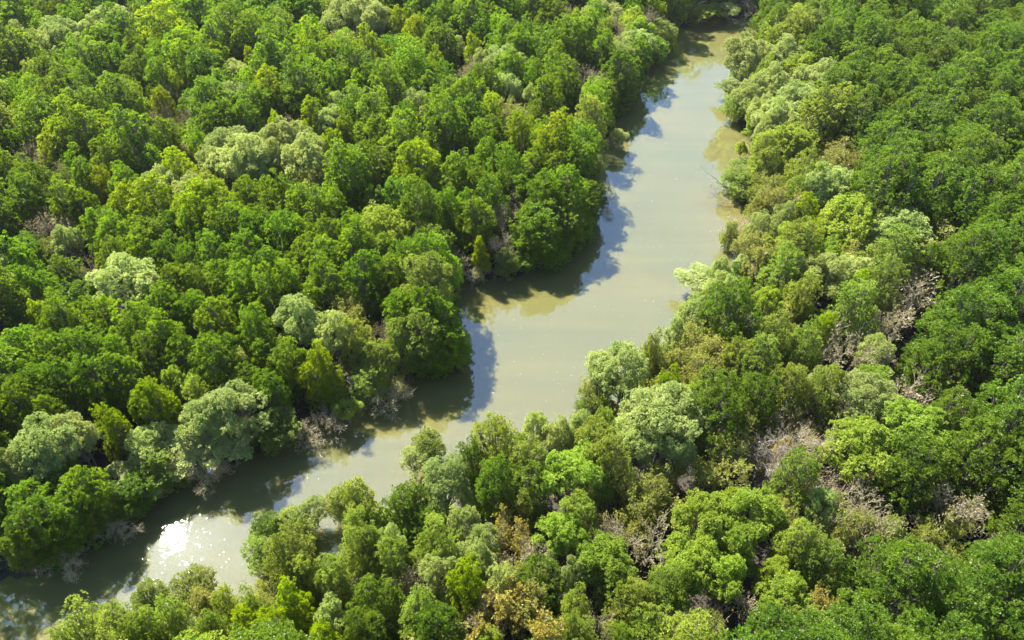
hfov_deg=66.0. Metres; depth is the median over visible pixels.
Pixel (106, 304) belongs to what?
mangrove tree
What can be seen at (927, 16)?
evergreen tree
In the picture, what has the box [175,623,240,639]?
fresh green tree
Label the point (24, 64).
bushy tree
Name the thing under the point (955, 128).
evergreen tree
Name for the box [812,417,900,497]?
fresh green tree
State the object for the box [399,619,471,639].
sparse tree
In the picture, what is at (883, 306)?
sparse tree
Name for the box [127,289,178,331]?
mangrove tree
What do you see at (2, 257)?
pale tree
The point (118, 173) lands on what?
mangrove tree
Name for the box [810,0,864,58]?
evergreen tree
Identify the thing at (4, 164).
mangrove tree
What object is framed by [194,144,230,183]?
pale tree
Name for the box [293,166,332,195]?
sparse tree
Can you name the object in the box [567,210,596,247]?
mangrove tree
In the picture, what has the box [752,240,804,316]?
bushy tree
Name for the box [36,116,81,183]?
yellow green tree
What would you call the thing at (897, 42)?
evergreen tree
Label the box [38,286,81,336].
mangrove tree
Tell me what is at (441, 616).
evergreen tree
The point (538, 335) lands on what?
river water
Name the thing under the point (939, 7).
evergreen tree
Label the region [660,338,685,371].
bushy tree
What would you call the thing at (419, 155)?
yellow green tree
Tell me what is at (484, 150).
mangrove tree
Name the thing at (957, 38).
evergreen tree
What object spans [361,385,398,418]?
bare tree
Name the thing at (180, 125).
mangrove tree
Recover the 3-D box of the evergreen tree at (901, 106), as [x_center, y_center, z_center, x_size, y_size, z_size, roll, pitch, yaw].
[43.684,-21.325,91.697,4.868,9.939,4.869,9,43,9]
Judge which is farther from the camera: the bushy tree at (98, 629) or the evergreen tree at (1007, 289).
the evergreen tree at (1007, 289)
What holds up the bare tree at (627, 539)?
on the ground
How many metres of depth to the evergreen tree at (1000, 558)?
46.14 m
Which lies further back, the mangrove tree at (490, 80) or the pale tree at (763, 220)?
the mangrove tree at (490, 80)
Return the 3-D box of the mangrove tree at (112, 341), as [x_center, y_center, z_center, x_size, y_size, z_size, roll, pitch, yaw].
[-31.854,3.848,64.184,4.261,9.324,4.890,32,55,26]
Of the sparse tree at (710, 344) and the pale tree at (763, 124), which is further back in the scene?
the pale tree at (763, 124)
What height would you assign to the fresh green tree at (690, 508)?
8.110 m
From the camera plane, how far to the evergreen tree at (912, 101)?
89.89 m
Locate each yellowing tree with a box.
[465,574,569,639]
[490,487,523,560]
[501,492,535,563]
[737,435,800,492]
[807,579,843,637]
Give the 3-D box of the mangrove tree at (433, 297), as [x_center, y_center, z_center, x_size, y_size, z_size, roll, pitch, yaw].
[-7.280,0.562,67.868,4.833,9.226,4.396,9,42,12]
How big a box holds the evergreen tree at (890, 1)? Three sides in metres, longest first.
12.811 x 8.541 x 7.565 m
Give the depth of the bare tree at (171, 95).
99.82 m
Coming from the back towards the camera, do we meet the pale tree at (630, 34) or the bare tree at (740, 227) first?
the pale tree at (630, 34)
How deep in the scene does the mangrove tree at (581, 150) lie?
83.79 m
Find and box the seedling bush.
[735,140,747,157]
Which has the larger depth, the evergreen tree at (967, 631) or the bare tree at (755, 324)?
the bare tree at (755, 324)
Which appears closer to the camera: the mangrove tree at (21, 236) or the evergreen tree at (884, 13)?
the mangrove tree at (21, 236)
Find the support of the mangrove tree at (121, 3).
on the ground
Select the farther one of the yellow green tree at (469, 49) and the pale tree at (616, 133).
the yellow green tree at (469, 49)
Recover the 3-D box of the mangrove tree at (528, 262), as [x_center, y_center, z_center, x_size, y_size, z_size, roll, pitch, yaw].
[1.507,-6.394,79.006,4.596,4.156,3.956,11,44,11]
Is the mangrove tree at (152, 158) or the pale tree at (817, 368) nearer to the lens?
the pale tree at (817, 368)
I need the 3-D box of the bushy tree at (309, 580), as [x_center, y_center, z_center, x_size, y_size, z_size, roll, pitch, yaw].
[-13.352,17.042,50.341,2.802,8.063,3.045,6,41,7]
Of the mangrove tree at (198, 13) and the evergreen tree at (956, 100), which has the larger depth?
the mangrove tree at (198, 13)
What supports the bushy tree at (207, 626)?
on the ground
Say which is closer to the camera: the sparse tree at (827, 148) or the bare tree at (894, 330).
the bare tree at (894, 330)
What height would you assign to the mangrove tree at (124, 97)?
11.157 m
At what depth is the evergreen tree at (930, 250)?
70.80 m
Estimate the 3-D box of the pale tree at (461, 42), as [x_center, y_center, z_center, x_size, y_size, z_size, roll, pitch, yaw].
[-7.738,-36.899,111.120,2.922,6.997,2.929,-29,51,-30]
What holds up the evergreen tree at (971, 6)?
on the ground
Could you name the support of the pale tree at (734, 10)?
on the ground
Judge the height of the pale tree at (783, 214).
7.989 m
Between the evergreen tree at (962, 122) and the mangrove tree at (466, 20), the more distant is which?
the mangrove tree at (466, 20)
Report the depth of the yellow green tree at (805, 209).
77.50 m
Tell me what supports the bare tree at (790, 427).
on the ground
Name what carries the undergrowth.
on the ground
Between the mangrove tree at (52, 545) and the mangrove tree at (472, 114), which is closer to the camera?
the mangrove tree at (52, 545)
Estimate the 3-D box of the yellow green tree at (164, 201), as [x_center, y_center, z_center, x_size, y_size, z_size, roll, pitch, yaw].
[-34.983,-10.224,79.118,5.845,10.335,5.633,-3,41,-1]
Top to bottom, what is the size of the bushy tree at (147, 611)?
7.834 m
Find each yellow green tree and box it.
[9,101,33,152]
[26,298,46,335]
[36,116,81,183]
[47,94,121,168]
[87,11,108,27]
[89,163,118,219]
[89,402,137,466]
[107,177,146,219]
[125,169,184,234]
[127,375,184,432]
[128,79,152,125]
[134,0,185,83]
[150,84,180,136]
[160,145,198,212]
[161,23,202,94]
[168,69,187,116]
[170,172,240,249]
[203,39,238,77]
[212,175,231,205]
[229,603,262,636]
[243,45,255,65]
[251,63,295,129]
[252,603,293,639]
[267,108,282,152]
[275,575,318,636]
[293,15,332,59]
[297,94,333,149]
[297,339,336,413]
[301,119,324,179]
[309,617,343,639]
[321,128,342,173]
[321,364,349,410]
[336,108,361,145]
[342,79,359,121]
[351,22,390,65]
[388,4,409,54]
[391,136,441,193]
[401,11,429,63]
[420,43,445,85]
[429,105,456,150]
[445,551,486,638]
[463,31,481,67]
[479,90,507,132]
[499,144,515,194]
[502,106,534,171]
[530,106,576,171]
[638,0,667,29]
[647,362,682,423]
[791,191,819,242]
[803,215,825,270]
[808,311,837,365]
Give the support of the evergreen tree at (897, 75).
on the ground
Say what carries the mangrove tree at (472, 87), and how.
on the ground
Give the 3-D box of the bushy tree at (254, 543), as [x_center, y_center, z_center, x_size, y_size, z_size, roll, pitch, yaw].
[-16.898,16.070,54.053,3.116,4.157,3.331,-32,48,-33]
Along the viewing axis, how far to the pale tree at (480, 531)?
51.21 m
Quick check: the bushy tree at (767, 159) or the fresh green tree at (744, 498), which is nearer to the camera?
the fresh green tree at (744, 498)
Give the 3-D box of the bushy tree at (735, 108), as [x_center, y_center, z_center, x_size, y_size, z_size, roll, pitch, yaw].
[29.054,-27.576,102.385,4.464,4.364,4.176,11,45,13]
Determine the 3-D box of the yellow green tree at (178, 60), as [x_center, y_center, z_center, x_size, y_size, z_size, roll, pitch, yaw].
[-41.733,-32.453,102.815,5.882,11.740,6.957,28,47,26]
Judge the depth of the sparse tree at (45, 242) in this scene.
75.89 m
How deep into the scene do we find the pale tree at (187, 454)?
58.82 m
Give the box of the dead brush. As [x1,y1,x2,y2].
[0,0,975,638]
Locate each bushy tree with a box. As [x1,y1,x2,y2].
[0,79,13,120]
[0,100,24,155]
[19,58,37,84]
[40,517,76,562]
[44,590,130,639]
[47,0,81,21]
[61,617,92,638]
[76,599,116,638]
[97,598,133,639]
[116,603,154,639]
[127,604,178,639]
[129,576,168,620]
[140,446,189,497]
[151,593,194,639]
[165,563,218,618]
[180,369,211,404]
[194,608,235,639]
[210,582,243,622]
[228,414,259,455]
[238,580,276,622]
[240,531,281,576]
[249,404,303,456]
[261,517,321,599]
[272,504,319,547]
[273,4,295,37]
[277,550,322,612]
[313,551,361,617]
[316,0,337,30]
[321,484,353,525]
[323,554,351,589]
[338,315,378,376]
[338,475,384,538]
[338,504,384,570]
[342,520,390,588]
[347,364,389,407]
[362,338,399,395]
[370,534,418,607]
[382,316,417,384]
[395,582,437,639]
[397,250,454,320]
[397,307,446,381]
[409,36,424,81]
[410,510,458,582]
[411,424,446,471]
[435,498,454,531]
[440,328,472,372]
[470,411,517,481]
[493,248,519,281]
[499,431,546,501]
[499,458,552,536]
[554,488,600,564]
[555,610,598,639]
[556,581,592,636]
[569,398,594,432]
[570,92,608,158]
[574,413,620,493]
[577,73,604,121]
[581,432,635,512]
[592,543,637,621]
[593,405,614,442]
[597,15,616,38]
[600,574,654,629]
[602,112,616,134]
[604,397,621,427]
[614,372,646,412]
[621,600,673,639]
[639,326,664,390]
[639,349,654,386]
[639,561,691,631]
[647,49,660,68]
[648,17,678,56]
[652,607,727,639]
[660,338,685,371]
[679,321,700,354]
[680,1,700,25]
[714,332,758,406]
[717,285,753,327]
[718,94,746,122]
[718,158,766,202]
[718,221,740,252]
[727,60,749,78]
[730,331,783,413]
[742,128,782,185]
[743,198,771,224]
[746,51,775,93]
[746,179,763,201]
[748,307,793,387]
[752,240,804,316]
[756,20,779,51]
[756,361,810,444]
[759,0,803,18]
[761,445,823,520]
[763,517,828,589]
[764,5,814,56]
[773,215,824,286]
[774,603,831,637]
[778,270,823,328]
[778,314,823,386]
[779,145,818,200]
[783,160,825,219]
[784,0,831,41]
[786,34,815,84]
[788,534,847,602]
[789,362,847,442]
[798,81,857,157]
[815,278,882,365]
[855,222,926,304]
[861,254,909,324]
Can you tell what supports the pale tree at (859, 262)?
on the ground
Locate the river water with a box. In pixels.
[0,13,762,639]
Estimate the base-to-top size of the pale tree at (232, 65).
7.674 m
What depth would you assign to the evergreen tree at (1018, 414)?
58.49 m
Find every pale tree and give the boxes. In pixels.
[0,253,20,321]
[0,440,44,483]
[3,411,82,490]
[5,19,33,51]
[24,27,57,54]
[37,15,63,52]
[42,15,87,57]
[45,410,101,477]
[50,224,85,266]
[70,23,92,50]
[79,3,128,32]
[85,251,159,311]
[92,456,146,489]
[117,469,163,502]
[124,420,173,464]
[141,162,179,201]
[150,421,227,481]
[171,170,212,197]
[173,396,228,465]
[189,415,258,463]
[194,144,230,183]
[195,378,270,446]
[203,124,248,181]
[206,132,268,199]
[219,57,253,82]
[219,80,253,106]
[235,146,279,184]
[250,127,278,145]
[263,136,297,177]
[265,115,311,181]
[271,293,324,356]
[278,130,323,180]
[298,131,328,172]
[299,494,328,525]
[305,309,353,373]
[312,103,346,137]
[312,591,351,639]
[318,8,351,34]
[324,90,344,121]
[326,142,342,174]
[328,0,361,31]
[340,0,386,38]
[341,83,364,140]
[364,4,391,39]
[373,522,406,566]
[398,87,428,122]
[398,445,429,478]
[416,105,433,131]
[418,545,460,605]
[422,451,477,516]
[446,504,480,559]
[448,35,464,75]
[454,537,496,587]
[463,522,501,560]
[473,47,491,65]
[480,560,517,619]
[482,43,526,72]
[492,70,524,103]
[520,83,537,108]
[521,410,548,446]
[528,434,554,461]
[539,414,575,464]
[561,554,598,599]
[569,408,593,447]
[580,0,623,23]
[584,340,649,416]
[587,358,623,395]
[589,154,606,188]
[604,35,636,68]
[604,412,661,469]
[610,128,629,150]
[614,380,712,473]
[621,27,656,64]
[651,420,697,471]
[660,316,691,354]
[673,291,715,349]
[674,261,712,293]
[702,269,737,306]
[706,255,733,280]
[713,2,740,22]
[713,77,740,99]
[722,30,779,90]
[731,77,774,130]
[732,253,757,270]
[741,209,777,264]
[746,91,773,125]
[748,51,781,74]
[749,59,789,98]
[750,95,799,127]
[751,113,777,138]
[753,33,806,95]
[770,200,796,232]
[776,79,823,113]
[787,56,839,94]
[796,486,836,528]
[797,250,855,319]
[802,161,864,227]
[804,364,841,409]
[821,253,874,293]
[825,367,902,431]
[853,332,896,367]
[858,202,932,268]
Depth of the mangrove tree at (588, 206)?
82.69 m
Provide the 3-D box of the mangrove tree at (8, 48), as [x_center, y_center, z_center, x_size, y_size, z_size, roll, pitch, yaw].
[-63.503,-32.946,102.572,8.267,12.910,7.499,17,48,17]
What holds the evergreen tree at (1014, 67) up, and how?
on the ground
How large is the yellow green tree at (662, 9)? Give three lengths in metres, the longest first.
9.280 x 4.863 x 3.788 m
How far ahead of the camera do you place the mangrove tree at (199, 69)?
99.07 m
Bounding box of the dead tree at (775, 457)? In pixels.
[736,424,821,492]
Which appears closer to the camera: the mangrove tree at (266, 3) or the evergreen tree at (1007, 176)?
the evergreen tree at (1007, 176)
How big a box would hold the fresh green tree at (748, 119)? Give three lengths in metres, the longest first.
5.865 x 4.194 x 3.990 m
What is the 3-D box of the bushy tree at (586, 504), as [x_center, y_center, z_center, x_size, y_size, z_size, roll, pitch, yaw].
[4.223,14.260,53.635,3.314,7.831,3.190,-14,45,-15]
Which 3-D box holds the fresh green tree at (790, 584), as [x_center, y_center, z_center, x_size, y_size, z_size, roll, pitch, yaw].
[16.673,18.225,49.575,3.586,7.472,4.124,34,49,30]
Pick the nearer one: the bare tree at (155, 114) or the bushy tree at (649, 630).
the bushy tree at (649, 630)
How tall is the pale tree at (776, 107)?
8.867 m
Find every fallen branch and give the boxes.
[697,165,724,188]
[710,187,738,204]
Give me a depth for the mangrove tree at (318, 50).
99.99 m
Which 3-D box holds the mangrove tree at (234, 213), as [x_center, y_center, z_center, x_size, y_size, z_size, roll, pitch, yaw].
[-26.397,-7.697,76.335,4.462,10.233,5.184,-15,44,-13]
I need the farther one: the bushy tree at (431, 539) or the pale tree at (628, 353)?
the pale tree at (628, 353)
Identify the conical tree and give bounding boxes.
[471,235,491,281]
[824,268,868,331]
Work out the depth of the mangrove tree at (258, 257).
69.55 m
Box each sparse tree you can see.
[0,330,38,372]
[30,236,57,269]
[152,581,229,639]
[176,140,201,174]
[197,169,231,196]
[226,345,288,412]
[243,579,284,628]
[259,156,293,182]
[268,512,302,545]
[285,178,326,211]
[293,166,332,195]
[318,28,361,58]
[328,287,395,349]
[368,199,425,250]
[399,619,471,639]
[429,569,463,611]
[467,556,550,631]
[484,15,541,48]
[491,96,532,137]
[517,608,573,639]
[574,483,665,562]
[576,376,614,419]
[598,619,641,639]
[606,464,684,536]
[621,468,682,518]
[647,340,715,406]
[647,459,700,553]
[664,422,753,494]
[673,319,735,383]
[693,607,727,639]
[724,401,769,470]
[730,228,790,282]
[744,184,809,226]
[752,170,796,202]
[758,495,808,545]
[762,283,814,363]
[768,148,817,175]
[776,111,828,160]
[784,489,907,594]
[785,163,854,215]
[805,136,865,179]
[822,138,861,163]
[822,495,874,558]
[838,231,883,266]
[865,287,904,361]
[874,214,968,266]
[902,506,979,573]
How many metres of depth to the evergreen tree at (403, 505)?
53.11 m
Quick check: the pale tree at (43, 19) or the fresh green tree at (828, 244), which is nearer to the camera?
the fresh green tree at (828, 244)
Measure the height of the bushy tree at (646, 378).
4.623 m
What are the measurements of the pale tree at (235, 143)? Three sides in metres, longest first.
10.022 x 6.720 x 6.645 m
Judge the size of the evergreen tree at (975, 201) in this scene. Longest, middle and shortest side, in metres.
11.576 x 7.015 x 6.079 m
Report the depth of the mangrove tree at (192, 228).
74.64 m
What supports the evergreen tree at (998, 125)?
on the ground
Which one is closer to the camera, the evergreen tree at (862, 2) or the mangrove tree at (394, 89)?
the mangrove tree at (394, 89)
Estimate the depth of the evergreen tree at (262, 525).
54.56 m
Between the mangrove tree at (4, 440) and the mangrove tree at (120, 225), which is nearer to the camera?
the mangrove tree at (4, 440)
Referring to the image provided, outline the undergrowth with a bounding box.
[0,0,985,639]
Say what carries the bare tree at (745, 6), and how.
on the ground
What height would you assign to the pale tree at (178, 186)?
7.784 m
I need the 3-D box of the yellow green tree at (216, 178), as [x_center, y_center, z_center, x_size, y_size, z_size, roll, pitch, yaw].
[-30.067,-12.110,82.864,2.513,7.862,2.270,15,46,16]
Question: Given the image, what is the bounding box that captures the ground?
[0,0,1023,639]
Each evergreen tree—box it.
[228,618,315,639]
[249,510,283,551]
[340,605,392,639]
[345,572,410,639]
[378,479,438,547]
[395,502,453,564]
[413,599,467,639]
[455,435,487,504]
[473,453,524,535]
[514,552,570,617]
[598,619,637,639]
[678,362,749,468]
[694,275,763,357]
[698,289,721,312]
[720,371,781,449]
[730,261,749,277]
[739,602,854,639]
[747,0,785,41]
[751,1,802,57]
[800,15,858,76]
[800,600,930,639]
[801,60,866,132]
[802,0,837,19]
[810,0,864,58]
[813,0,867,28]
[821,83,884,148]
[824,82,862,133]
[826,37,883,74]
[830,11,896,62]
[830,532,958,635]
[836,49,871,86]
[837,0,869,8]
[838,61,891,108]
[843,138,934,241]
[847,108,904,158]
[849,116,919,170]
[849,131,932,210]
[852,431,951,534]
[854,0,876,18]
[855,3,899,40]
[857,0,900,17]
[860,16,899,48]
[867,43,914,86]
[869,0,895,24]
[871,60,913,97]
[874,88,898,119]
[878,36,920,73]
[880,96,911,130]
[885,93,961,146]
[885,607,985,639]
[887,0,934,29]
[887,72,924,107]
[889,18,934,54]
[889,61,939,99]
[891,9,927,41]
[891,318,990,414]
[891,562,1018,639]
[895,86,942,140]
[895,242,947,314]
[896,154,978,249]
[902,283,1016,374]
[903,196,946,262]
[905,21,953,51]
[905,35,956,77]
[905,124,951,166]
[905,150,951,207]
[908,53,928,70]
[909,0,942,19]
[909,384,979,466]
[911,222,1014,319]
[913,66,972,121]
[914,22,969,70]
[917,408,1023,530]
[918,12,929,21]
[924,87,975,135]
[925,2,956,26]
[926,0,976,53]
[933,173,1009,237]
[934,146,1006,216]
[936,51,994,98]
[936,122,979,160]
[937,323,1023,421]
[937,533,1023,639]
[938,0,974,11]
[938,123,1002,185]
[938,272,990,321]
[943,119,971,145]
[947,49,977,88]
[947,200,1016,282]
[948,34,979,63]
[948,212,1022,287]
[953,25,978,49]
[954,5,981,30]
[957,86,987,117]
[959,103,988,140]
[959,372,1023,500]
[962,0,1010,30]
[962,261,1023,358]
[962,435,1023,537]
[963,94,1023,161]
[967,8,1012,45]
[967,161,1023,230]
[968,485,1023,583]
[971,0,1010,11]
[971,43,1014,86]
[973,59,1020,101]
[974,20,1023,70]
[974,69,1023,118]
[976,131,1013,191]
[978,251,1023,292]
[982,89,1022,139]
[984,622,1023,639]
[985,48,1023,95]
[987,165,1023,191]
[988,206,1023,275]
[989,384,1023,431]
[990,20,1022,46]
[998,148,1023,180]
[999,0,1022,14]
[999,192,1023,241]
[1002,115,1023,157]
[1003,3,1023,25]
[1003,140,1023,162]
[1010,42,1023,73]
[1011,8,1023,23]
[1013,68,1023,105]
[1014,88,1023,110]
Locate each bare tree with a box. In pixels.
[8,136,47,171]
[20,206,87,267]
[36,547,88,583]
[52,161,77,187]
[75,247,114,291]
[95,512,145,544]
[144,101,175,136]
[149,80,182,117]
[167,437,222,488]
[175,107,197,145]
[187,456,240,499]
[283,112,298,143]
[287,417,326,456]
[304,400,351,449]
[317,155,340,190]
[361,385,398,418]
[369,315,398,347]
[375,374,417,400]
[380,557,425,611]
[417,162,448,190]
[449,245,469,292]
[454,255,469,279]
[454,591,505,637]
[456,56,480,77]
[464,266,487,290]
[483,512,562,569]
[486,225,516,281]
[489,199,517,251]
[496,96,537,135]
[501,186,525,224]
[569,598,617,639]
[572,63,611,112]
[589,508,670,588]
[599,179,616,204]
[600,15,628,39]
[644,5,666,25]
[681,587,764,639]
[718,213,750,243]
[734,422,844,525]
[736,0,759,17]
[744,314,770,337]
[763,397,828,472]
[801,460,901,540]
[810,362,974,516]
[812,320,897,385]
[833,500,910,567]
[844,306,915,368]
[851,256,958,337]
[854,534,947,601]
[910,473,1013,573]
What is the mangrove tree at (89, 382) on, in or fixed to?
on the ground
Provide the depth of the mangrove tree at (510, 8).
118.03 m
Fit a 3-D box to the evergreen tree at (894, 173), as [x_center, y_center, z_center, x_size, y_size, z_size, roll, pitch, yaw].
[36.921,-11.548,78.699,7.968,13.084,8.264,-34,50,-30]
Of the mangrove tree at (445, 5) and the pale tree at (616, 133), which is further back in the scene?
the mangrove tree at (445, 5)
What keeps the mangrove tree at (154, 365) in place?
on the ground
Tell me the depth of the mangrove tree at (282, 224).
73.31 m
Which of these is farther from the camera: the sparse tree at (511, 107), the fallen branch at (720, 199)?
the sparse tree at (511, 107)
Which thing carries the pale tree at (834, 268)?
on the ground
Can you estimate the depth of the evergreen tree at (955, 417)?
56.01 m
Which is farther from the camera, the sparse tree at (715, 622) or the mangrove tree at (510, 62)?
the mangrove tree at (510, 62)
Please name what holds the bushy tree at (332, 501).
on the ground
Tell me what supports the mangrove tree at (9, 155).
on the ground
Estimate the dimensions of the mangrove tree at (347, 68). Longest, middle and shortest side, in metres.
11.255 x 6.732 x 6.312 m
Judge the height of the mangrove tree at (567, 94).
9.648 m
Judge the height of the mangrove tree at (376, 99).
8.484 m
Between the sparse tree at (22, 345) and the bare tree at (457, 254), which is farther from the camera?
the bare tree at (457, 254)
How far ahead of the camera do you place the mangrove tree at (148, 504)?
57.11 m
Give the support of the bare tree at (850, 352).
on the ground
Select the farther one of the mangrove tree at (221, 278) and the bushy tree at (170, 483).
the mangrove tree at (221, 278)
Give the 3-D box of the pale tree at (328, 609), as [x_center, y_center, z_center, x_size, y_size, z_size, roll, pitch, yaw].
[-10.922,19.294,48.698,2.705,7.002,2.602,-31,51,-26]
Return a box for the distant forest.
[0,0,1023,639]
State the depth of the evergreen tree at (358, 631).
45.59 m
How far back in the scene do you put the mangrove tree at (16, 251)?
71.00 m
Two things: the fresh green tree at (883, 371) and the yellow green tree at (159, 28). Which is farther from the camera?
the yellow green tree at (159, 28)
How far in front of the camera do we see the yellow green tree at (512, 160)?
85.86 m
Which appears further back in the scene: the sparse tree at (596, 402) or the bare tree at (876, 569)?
the sparse tree at (596, 402)
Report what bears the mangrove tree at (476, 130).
on the ground
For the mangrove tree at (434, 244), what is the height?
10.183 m
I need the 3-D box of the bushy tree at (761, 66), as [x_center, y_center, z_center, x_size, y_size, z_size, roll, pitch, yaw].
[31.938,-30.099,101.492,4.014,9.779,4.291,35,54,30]
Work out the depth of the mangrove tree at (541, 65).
102.41 m
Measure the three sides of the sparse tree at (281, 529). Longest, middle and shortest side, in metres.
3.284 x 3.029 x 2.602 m
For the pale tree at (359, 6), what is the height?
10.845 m
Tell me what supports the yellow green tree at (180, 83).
on the ground
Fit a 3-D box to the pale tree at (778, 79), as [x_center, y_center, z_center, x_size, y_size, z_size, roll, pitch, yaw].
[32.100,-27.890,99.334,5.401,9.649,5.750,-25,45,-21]
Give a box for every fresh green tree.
[117,77,139,99]
[159,364,192,403]
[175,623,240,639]
[329,396,363,424]
[360,203,413,251]
[377,507,407,535]
[470,624,502,639]
[530,511,588,567]
[533,437,612,507]
[572,7,582,21]
[575,528,626,598]
[618,5,643,31]
[623,15,655,44]
[648,555,699,611]
[655,525,718,593]
[671,487,740,550]
[678,380,715,405]
[695,2,728,23]
[696,547,746,615]
[702,514,758,582]
[714,485,787,554]
[715,486,746,516]
[733,276,753,297]
[740,125,755,141]
[745,102,759,140]
[750,555,789,611]
[751,233,776,290]
[751,286,785,329]
[751,566,812,624]
[753,121,821,185]
[763,2,807,33]
[774,221,810,247]
[781,51,828,85]
[795,79,817,98]
[806,235,843,285]
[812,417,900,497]
[815,192,885,249]
[849,360,896,400]
[853,395,953,483]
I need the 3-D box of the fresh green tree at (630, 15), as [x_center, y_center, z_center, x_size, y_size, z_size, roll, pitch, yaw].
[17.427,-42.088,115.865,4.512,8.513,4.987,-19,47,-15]
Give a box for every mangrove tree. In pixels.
[0,0,41,32]
[0,10,12,41]
[0,20,50,76]
[0,54,26,106]
[0,147,27,198]
[0,150,13,183]
[0,177,20,227]
[0,195,34,246]
[0,229,50,298]
[0,237,19,264]
[0,263,39,340]
[0,323,45,371]
[0,341,39,437]
[0,374,41,438]
[0,402,22,469]
[0,515,53,573]
[1,169,57,239]
[3,477,60,533]
[4,262,62,325]
[4,489,80,572]
[5,152,41,175]
[8,158,66,205]
[8,302,49,342]
[11,362,70,412]
[12,92,77,167]
[13,230,64,281]
[21,72,48,121]
[23,184,69,244]
[25,49,69,89]
[25,327,72,372]
[28,0,61,44]
[29,165,70,191]
[30,385,90,459]
[32,74,74,134]
[34,294,107,345]
[34,355,98,431]
[35,521,81,568]
[37,459,94,503]
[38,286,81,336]
[39,61,77,98]
[45,148,70,183]
[45,276,111,325]
[45,484,104,552]
[46,253,95,297]
[48,178,89,245]
[54,322,123,400]
[55,80,108,142]
[56,0,85,27]
[59,464,118,539]
[65,35,124,93]
[65,187,106,249]
[66,62,108,105]
[66,135,97,173]
[69,352,135,434]
[70,155,106,208]
[71,0,117,17]
[74,295,113,346]
[75,205,125,265]
[78,23,119,51]
[83,294,127,337]
[83,490,129,536]
[86,138,110,177]
[88,133,137,202]
[88,329,147,386]
[90,70,154,144]
[93,208,127,261]
[94,234,144,301]
[94,347,153,425]
[97,1,147,86]
[99,202,123,234]
[99,480,147,525]
[102,43,144,93]
[104,103,172,193]
[106,159,149,201]
[108,298,170,370]
[109,218,150,252]
[113,472,159,514]
[117,0,134,30]
[118,44,154,113]
[119,222,166,292]
[121,28,153,87]
[122,207,161,233]
[125,215,176,253]
[125,465,161,500]
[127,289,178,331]
[130,330,187,411]
[135,142,174,206]
[142,307,195,387]
[143,56,179,112]
[143,280,195,341]
[145,229,183,289]
[146,35,179,78]
[150,0,193,19]
[150,116,183,170]
[156,209,188,256]
[156,259,197,320]
[159,23,200,88]
[161,328,213,402]
[162,4,198,34]
[171,122,196,163]
[171,288,219,356]
[172,241,210,290]
[173,0,217,32]
[176,205,208,261]
[177,88,194,127]
[178,262,235,323]
[185,45,232,88]
[186,77,231,135]
[187,330,252,414]
[189,75,231,120]
[191,7,243,73]
[191,102,231,155]
[192,294,242,366]
[195,228,242,288]
[196,206,240,268]
[204,96,244,150]
[204,258,244,328]
[205,66,246,87]
[207,0,251,43]
[207,0,253,61]
[217,197,252,254]
[221,361,264,416]
[222,258,268,338]
[226,228,274,277]
[228,80,283,128]
[230,7,272,63]
[230,94,264,161]
[231,174,264,210]
[233,301,277,367]
[236,210,277,267]
[238,66,260,88]
[244,202,283,250]
[244,245,293,305]
[245,0,285,20]
[245,23,301,89]
[247,260,289,340]
[250,367,293,428]
[251,332,293,385]
[257,167,295,223]
[257,174,276,211]
[259,16,298,76]
[260,208,307,275]
[261,61,299,112]
[265,335,313,404]
[270,256,307,325]
[272,0,308,32]
[275,53,331,136]
[275,181,343,229]
[278,44,302,75]
[279,174,294,206]
[280,211,332,274]
[283,184,319,219]
[283,230,322,305]
[290,0,327,26]
[295,39,332,99]
[300,250,350,334]
[301,233,351,307]
[313,213,347,261]
[318,58,345,121]
[320,39,352,76]
[321,137,377,210]
[322,183,349,227]
[335,38,376,96]
[335,208,366,249]
[335,216,380,299]
[341,143,388,193]
[341,248,388,334]
[347,183,392,215]
[352,83,405,147]
[356,59,390,94]
[358,140,399,200]
[360,95,378,126]
[361,231,400,284]
[362,112,389,158]
[366,252,409,319]
[367,54,405,112]
[371,118,403,155]
[373,0,404,44]
[376,107,426,186]
[377,174,417,228]
[380,287,416,349]
[382,237,425,289]
[395,221,463,277]
[396,0,433,27]
[396,173,449,250]
[400,283,452,347]
[402,0,437,38]
[402,230,463,309]
[410,69,440,102]
[410,332,462,380]
[417,187,446,222]
[418,91,468,179]
[420,15,459,76]
[424,84,449,142]
[428,297,474,372]
[429,0,461,51]
[432,187,464,252]
[436,182,462,217]
[437,146,483,210]
[439,74,467,96]
[440,74,488,141]
[447,0,490,59]
[449,92,487,153]
[451,195,499,266]
[453,186,482,253]
[456,166,491,197]
[462,116,494,165]
[463,61,505,111]
[468,0,501,17]
[474,135,499,173]
[475,168,513,222]
[475,173,510,247]
[476,113,508,163]
[478,1,503,50]
[486,0,526,20]
[489,14,517,52]
[492,45,526,104]
[503,21,535,86]
[503,168,535,227]
[504,212,547,270]
[511,240,548,273]
[512,201,563,264]
[516,141,552,193]
[518,0,553,32]
[519,57,547,108]
[521,168,561,221]
[525,70,564,130]
[527,114,555,176]
[527,118,558,150]
[530,230,573,271]
[533,0,573,31]
[534,18,558,59]
[540,195,588,260]
[541,12,591,83]
[541,150,576,192]
[544,47,582,120]
[548,64,573,121]
[548,163,589,233]
[555,133,598,190]
[557,0,588,18]
[562,6,606,85]
[563,117,597,169]
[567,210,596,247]
[568,187,602,228]
[576,177,608,221]
[582,28,618,92]
[593,78,620,117]
[598,48,639,116]
[604,0,626,32]
[613,0,652,34]
[626,34,652,90]
[651,0,689,28]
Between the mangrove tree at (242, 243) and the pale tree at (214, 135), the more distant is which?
the pale tree at (214, 135)
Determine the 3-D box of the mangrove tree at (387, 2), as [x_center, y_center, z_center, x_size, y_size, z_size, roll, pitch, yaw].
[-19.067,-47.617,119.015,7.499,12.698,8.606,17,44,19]

